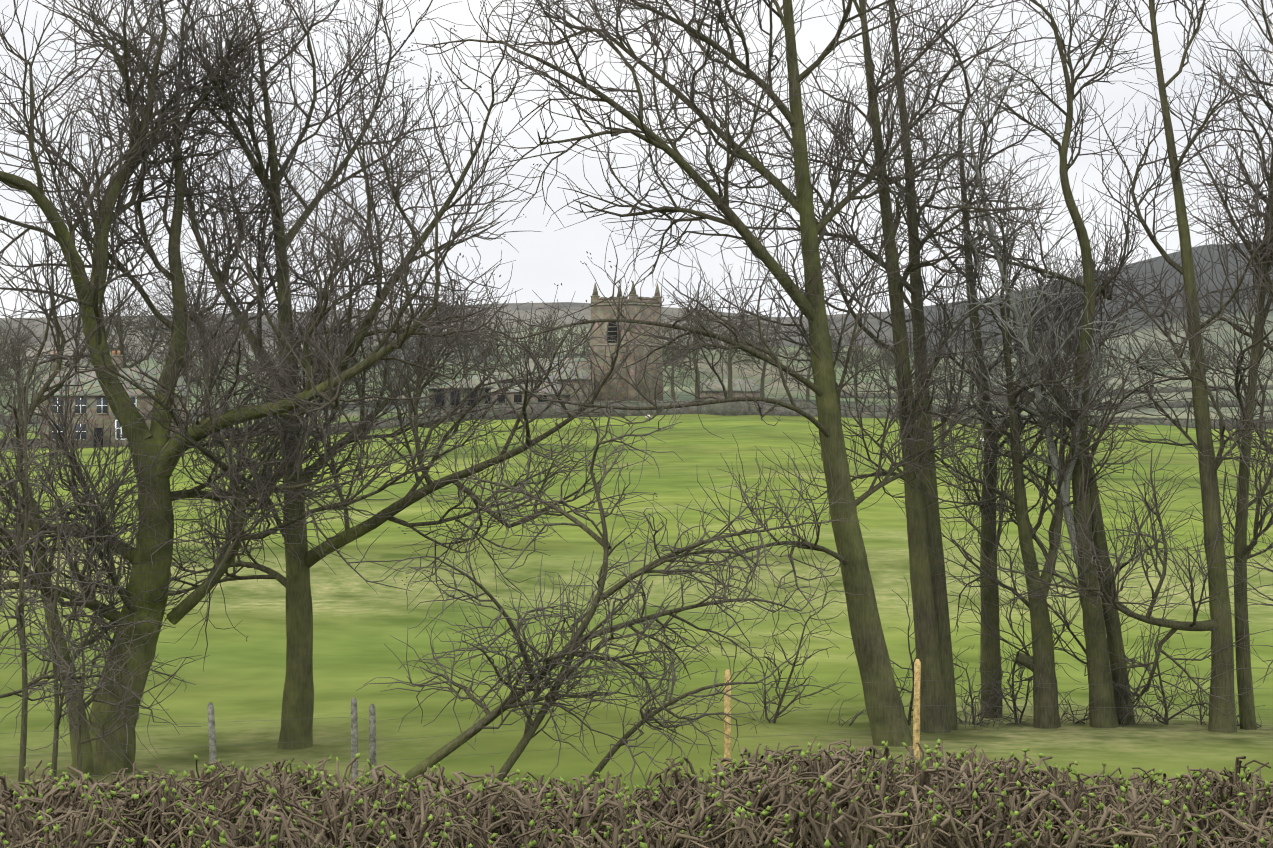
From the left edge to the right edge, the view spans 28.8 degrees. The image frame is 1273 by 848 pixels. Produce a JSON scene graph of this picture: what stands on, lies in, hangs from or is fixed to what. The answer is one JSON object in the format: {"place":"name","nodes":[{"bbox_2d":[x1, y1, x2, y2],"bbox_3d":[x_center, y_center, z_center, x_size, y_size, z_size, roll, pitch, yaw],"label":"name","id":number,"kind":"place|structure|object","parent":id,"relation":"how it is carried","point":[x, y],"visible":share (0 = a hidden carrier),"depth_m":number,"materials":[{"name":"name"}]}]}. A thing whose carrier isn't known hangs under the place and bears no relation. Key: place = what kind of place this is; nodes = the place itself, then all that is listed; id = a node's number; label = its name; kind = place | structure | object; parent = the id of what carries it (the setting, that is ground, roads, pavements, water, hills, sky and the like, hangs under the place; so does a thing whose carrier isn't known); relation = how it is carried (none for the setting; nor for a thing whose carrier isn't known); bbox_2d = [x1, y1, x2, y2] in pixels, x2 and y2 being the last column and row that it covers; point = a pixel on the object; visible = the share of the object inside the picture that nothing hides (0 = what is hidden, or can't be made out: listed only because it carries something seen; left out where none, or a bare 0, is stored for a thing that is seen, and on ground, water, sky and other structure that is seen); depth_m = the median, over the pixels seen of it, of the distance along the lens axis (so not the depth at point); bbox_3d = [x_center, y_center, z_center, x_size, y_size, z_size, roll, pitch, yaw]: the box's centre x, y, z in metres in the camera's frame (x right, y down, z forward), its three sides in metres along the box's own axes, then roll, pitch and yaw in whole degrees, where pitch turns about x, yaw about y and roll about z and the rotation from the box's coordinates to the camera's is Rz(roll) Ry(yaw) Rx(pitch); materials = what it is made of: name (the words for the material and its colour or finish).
{"place":"outdoors","nodes":[
{"label":"outdoors","id":0,"kind":"place"},
{"bbox_2d":[0,243,1272,845],"bbox_3d":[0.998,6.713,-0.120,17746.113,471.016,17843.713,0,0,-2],"label":"ground","id":1,"kind":"structure","parent":0,"point":[240,677],"depth_m":63.82,"materials":[{"name":"green plant"}]},
{"bbox_2d":[0,314,48,405],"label":"tree","id":2,"kind":"object","parent":1,"relation":"on","point":[9,356],"visible":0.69,"depth_m":283.65,"materials":[{"name":"brown plant"}]},
{"bbox_2d":[0,315,55,428],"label":"tree","id":3,"kind":"object","parent":1,"relation":"on","point":[23,377],"visible":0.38,"depth_m":297.08,"materials":[{"name":"brown plant"}]},
{"bbox_2d":[0,350,179,781],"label":"thicket","id":4,"kind":"object","parent":1,"relation":"on","point":[20,618],"visible":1,"depth_m":29.73,"materials":[{"name":"brown plant"}]},
{"bbox_2d":[36,351,190,448],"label":"house","id":5,"kind":"structure","parent":1,"relation":"on","point":[105,418],"depth_m":266.75,"materials":[{"name":"stone"}]},
{"bbox_2d":[67,261,201,411],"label":"tree","id":6,"kind":"object","parent":1,"relation":"on","point":[120,347],"visible":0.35,"depth_m":287.87,"materials":[{"name":"brown plant"}]},
{"bbox_2d":[115,253,263,382],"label":"tree","id":7,"kind":"object","parent":1,"relation":"on","point":[154,326],"visible":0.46,"depth_m":282.34,"materials":[{"name":"brown plant"}]},
{"bbox_2d":[157,318,257,416],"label":"tree","id":8,"kind":"object","parent":1,"relation":"on","point":[193,380],"visible":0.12,"depth_m":297.49,"materials":[{"name":"brown plant"}]},
{"bbox_2d":[0,0,541,776],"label":"tree","id":9,"kind":"object","parent":1,"relation":"on","point":[156,452],"visible":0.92,"depth_m":35.11,"materials":[{"name":"brown plant"}]},
{"bbox_2d":[207,698,375,784],"bbox_3d":[0.747,4.553,34.857,19.248,1.657,0.315,0,0,-14],"label":"old fence","id":10,"kind":"object","parent":1,"relation":"on","point":[354,736],"visible":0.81,"depth_m":33.63,"materials":[{"name":"grey wood"}]},
{"bbox_2d":[256,328,330,400],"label":"tree","id":11,"kind":"object","parent":1,"relation":"on","point":[300,365],"visible":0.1,"depth_m":337.18,"materials":[{"name":"brown plant"}]},
{"bbox_2d":[301,337,375,421],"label":"tree","id":12,"kind":"object","parent":1,"relation":"on","point":[345,383],"visible":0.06,"depth_m":350.70,"materials":[{"name":"brown plant"}]},
{"bbox_2d":[314,316,412,419],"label":"tree","id":13,"kind":"object","parent":1,"relation":"on","point":[360,357],"visible":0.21,"depth_m":343.64,"materials":[{"name":"brown plant"}]},
{"bbox_2d":[51,0,676,748],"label":"tree","id":14,"kind":"object","parent":1,"relation":"on","point":[297,708],"visible":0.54,"depth_m":37.15,"materials":[{"name":"brown plant"}]},
{"bbox_2d":[364,336,457,415],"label":"tree","id":15,"kind":"object","parent":1,"relation":"on","point":[422,369],"visible":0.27,"depth_m":354.68,"materials":[{"name":"brown plant"}]},
{"bbox_2d":[399,281,536,380],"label":"tree","id":16,"kind":"object","parent":1,"relation":"on","point":[485,349],"visible":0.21,"depth_m":335.36,"materials":[{"name":"brown plant"}]},
{"bbox_2d":[425,281,662,406],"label":"church","id":17,"kind":"structure","parent":1,"relation":"on","point":[602,310],"depth_m":314.67,"materials":[{"name":"stone"}]},
{"bbox_2d":[509,303,578,359],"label":"tree","id":18,"kind":"object","parent":1,"relation":"on","point":[549,343],"visible":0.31,"depth_m":350.48,"materials":[{"name":"brown plant"}]},
{"bbox_2d":[554,322,589,357],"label":"tree","id":19,"kind":"object","parent":1,"relation":"on","point":[588,346],"visible":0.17,"depth_m":360.03,"materials":[{"name":"brown plant"}]},
{"bbox_2d":[356,382,859,791],"bbox_3d":[-0.439,2.110,31.003,6.342,5.248,4.306,0,0,-2],"label":"tree","id":20,"kind":"object","parent":1,"relation":"on","point":[572,646],"visible":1,"depth_m":30.78,"materials":[{"name":"brown plant"}]},
{"bbox_2d":[0,680,1257,780],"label":"fence wire","id":21,"kind":"object","parent":1,"relation":"on","point":[603,723],"visible":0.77,"depth_m":34.44,"materials":[{"name":"grey metal"}]},
{"bbox_2d":[0,385,1272,447],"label":"stone walls","id":22,"kind":"structure","parent":1,"relation":"on","point":[736,408],"depth_m":307.10,"materials":[{"name":"grey stone"}]},
{"bbox_2d":[0,734,1272,847],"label":"hedge twigs","id":23,"kind":"object","parent":1,"relation":"on","point":[67,814],"visible":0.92,"depth_m":4.85,"materials":[{"name":"brown plant"}]},
{"bbox_2d":[662,306,702,399],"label":"tree","id":24,"kind":"object","parent":1,"relation":"on","point":[672,386],"visible":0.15,"depth_m":360.63,"materials":[{"name":"brown plant"}]},
{"bbox_2d":[662,282,726,399],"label":"tree","id":25,"kind":"object","parent":1,"relation":"on","point":[693,359],"visible":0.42,"depth_m":336.46,"materials":[{"name":"brown plant"}]},
{"bbox_2d":[406,0,1022,746],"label":"tree","id":26,"kind":"object","parent":1,"relation":"on","point":[890,726],"visible":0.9,"depth_m":37.82,"materials":[{"name":"brown plant"}]},
{"bbox_2d":[674,287,782,397],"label":"tree","id":27,"kind":"object","parent":1,"relation":"on","point":[730,390],"visible":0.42,"depth_m":345.22,"materials":[{"name":"brown plant"}]},
{"bbox_2d":[700,379,759,399],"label":"farm building","id":28,"kind":"structure","parent":1,"relation":"on","point":[737,391],"depth_m":373.10,"materials":[{"name":"stone"}]},
{"bbox_2d":[717,298,792,396],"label":"tree","id":29,"kind":"object","parent":1,"relation":"on","point":[763,370],"visible":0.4,"depth_m":352.29,"materials":[{"name":"brown plant"}]},
{"bbox_2d":[772,329,844,401],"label":"tree","id":30,"kind":"object","parent":1,"relation":"on","point":[807,388],"visible":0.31,"depth_m":379.66,"materials":[{"name":"brown plant"}]},
{"bbox_2d":[724,659,920,764],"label":"wooden stakes","id":31,"kind":"object","parent":1,"relation":"on","point":[916,714],"visible":0.77,"depth_m":35.82,"materials":[{"name":"beige wood"}]},
{"bbox_2d":[830,317,890,404],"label":"tree","id":32,"kind":"object","parent":1,"relation":"on","point":[857,368],"visible":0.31,"depth_m":400.79,"materials":[{"name":"brown plant"}]},
{"bbox_2d":[668,0,1090,732],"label":"tree","id":33,"kind":"object","parent":1,"relation":"on","point":[938,708],"visible":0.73,"depth_m":39.96,"materials":[{"name":"brown plant"}]},
{"bbox_2d":[874,338,894,387],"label":"tree","id":34,"kind":"object","parent":1,"relation":"on","point":[888,365],"visible":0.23,"depth_m":763.13,"materials":[{"name":"brown plant"}]},
{"bbox_2d":[872,333,973,402],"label":"tree","id":35,"kind":"object","parent":1,"relation":"on","point":[892,362],"visible":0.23,"depth_m":430.52,"materials":[{"name":"brown plant"}]},
{"bbox_2d":[958,328,1003,403],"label":"tree","id":36,"kind":"object","parent":1,"relation":"on","point":[985,354],"visible":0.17,"depth_m":456.07,"materials":[{"name":"brown plant"}]},
{"bbox_2d":[731,555,1272,729],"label":"understorey","id":37,"kind":"object","parent":1,"relation":"on","point":[1165,719],"visible":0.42,"depth_m":41.05,"materials":[{"name":"brown plant"}]},
{"bbox_2d":[994,386,1024,400],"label":"farm building","id":38,"kind":"structure","parent":1,"relation":"on","point":[1000,399],"depth_m":522.46,"materials":[{"name":"stone"}]},
{"bbox_2d":[855,0,1181,718],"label":"tree","id":39,"kind":"object","parent":1,"relation":"on","point":[990,643],"visible":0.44,"depth_m":42.02,"materials":[{"name":"brown plant"}]},
{"bbox_2d":[996,342,1048,402],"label":"tree","id":40,"kind":"object","parent":1,"relation":"on","point":[1022,364],"depth_m":470.98,"materials":[{"name":"brown plant"}]},
{"bbox_2d":[877,0,1229,728],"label":"tree","id":41,"kind":"object","parent":1,"relation":"on","point":[1099,616],"visible":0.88,"depth_m":40.56,"materials":[{"name":"brown plant"}]},
{"bbox_2d":[1089,326,1112,402],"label":"tree","id":42,"kind":"object","parent":1,"relation":"on","point":[1096,368],"visible":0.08,"depth_m":479.91,"materials":[{"name":"brown plant"}]},
{"bbox_2d":[959,0,1272,732],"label":"tree","id":43,"kind":"object","parent":1,"relation":"on","point":[1221,702],"visible":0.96,"depth_m":40.11,"materials":[{"name":"brown plant"}]},
{"bbox_2d":[1131,360,1132,411],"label":"telegraph pole","id":44,"kind":"object","parent":1,"relation":"on","point":[1132,387],"visible":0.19,"depth_m":422.31,"materials":[{"name":"brown wood"}]},
{"bbox_2d":[1133,331,1187,401],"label":"tree","id":45,"kind":"object","parent":1,"relation":"on","point":[1158,355],"visible":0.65,"depth_m":502.51,"materials":[{"name":"brown plant"}]},
{"bbox_2d":[1184,336,1232,376],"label":"tree","id":46,"kind":"object","parent":1,"relation":"on","point":[1208,351],"visible":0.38,"depth_m":523.33,"materials":[{"name":"brown plant"}]},
{"bbox_2d":[0,0,1272,317],"label":"sky","id":47,"kind":"structure","parent":0,"point":[547,257],"materials":[{"name":"white"}]}
]}

